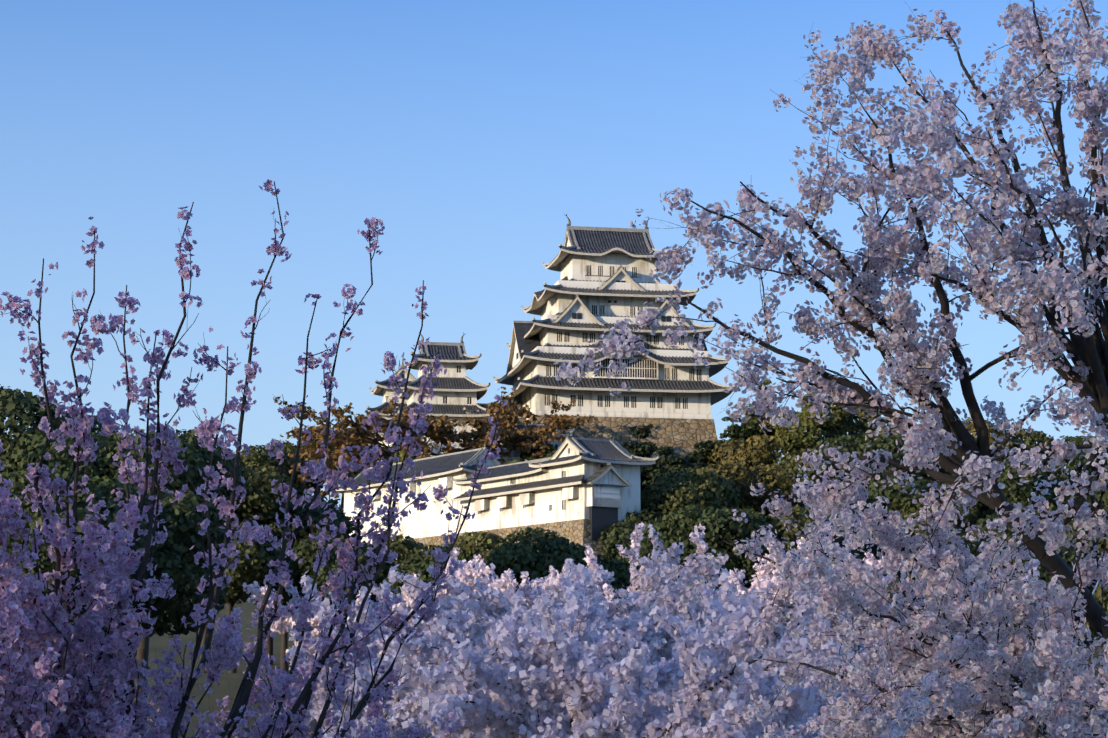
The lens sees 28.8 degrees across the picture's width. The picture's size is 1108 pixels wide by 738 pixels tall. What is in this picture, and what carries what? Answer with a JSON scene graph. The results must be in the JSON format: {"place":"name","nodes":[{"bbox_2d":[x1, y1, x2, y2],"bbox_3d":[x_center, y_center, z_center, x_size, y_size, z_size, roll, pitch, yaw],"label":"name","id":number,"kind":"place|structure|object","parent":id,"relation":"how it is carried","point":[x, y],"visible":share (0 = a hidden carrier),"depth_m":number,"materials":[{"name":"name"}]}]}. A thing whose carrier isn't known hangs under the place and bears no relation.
{"place":"outdoors","nodes":[
{"label":"outdoors","id":0,"kind":"place"},
{"bbox_2d":[0,505,1106,737],"bbox_3d":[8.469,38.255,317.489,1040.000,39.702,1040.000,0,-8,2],"label":"terrain","id":1,"kind":"structure","parent":0,"point":[230,683],"depth_m":215.56,"materials":[{"name":"green plant"}]},
{"bbox_2d":[360,332,575,462],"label":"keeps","id":2,"kind":"structure","parent":1,"relation":"on","point":[458,393],"depth_m":352.13,"materials":[{"name":"paint"}]},
{"bbox_2d":[336,431,658,568],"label":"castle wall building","id":3,"kind":"structure","parent":1,"relation":"on","point":[582,491],"depth_m":259.93,"materials":[{"name":"paint"}]},
{"bbox_2d":[0,1,1107,737],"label":"branches","id":4,"kind":"object","parent":1,"relation":"on","point":[1090,351],"visible":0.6,"depth_m":14.45,"materials":[{"name":"brown plant"}]},
{"bbox_2d":[0,0,1107,737],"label":"blossoms","id":5,"kind":"object","parent":4,"relation":"on","point":[994,608],"visible":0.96,"depth_m":14.42,"materials":[{"name":"pink plant"}]},
{"bbox_2d":[0,379,1107,735],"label":"trees","id":6,"kind":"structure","parent":1,"relation":"on","point":[712,493],"depth_m":218.29,"materials":[{"name":"green plant"}]},
{"bbox_2d":[488,214,736,467],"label":"keep","id":7,"kind":"structure","parent":1,"relation":"on","point":[598,289],"depth_m":348.11,"materials":[{"name":"paint"}]},
{"bbox_2d":[1072,558,1107,636],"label":"trunk","id":8,"kind":"object","parent":1,"relation":"on","point":[1096,585],"visible":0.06,"depth_m":23.34,"materials":[{"name":"plant"}]},
{"bbox_2d":[0,0,1107,506],"label":"sky","id":9,"kind":"structure","parent":0,"point":[471,129],"materials":[{"name":"blue"}]},
{"label":"ground surface","id":10,"kind":"structure","parent":0,"visible":0},
{"bbox_2d":[264,518,1100,737],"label":"tree branches","id":11,"kind":"object","parent":10,"relation":"on","point":[666,730],"visible":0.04,"depth_m":48.20,"materials":[{"name":"brown plant"}]},
{"bbox_2d":[242,517,1107,737],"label":"cherry blossoms","id":12,"kind":"object","parent":11,"relation":"attached to","point":[662,687],"visible":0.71,"depth_m":48.25,"materials":[{"name":"pink plant"}]}
]}

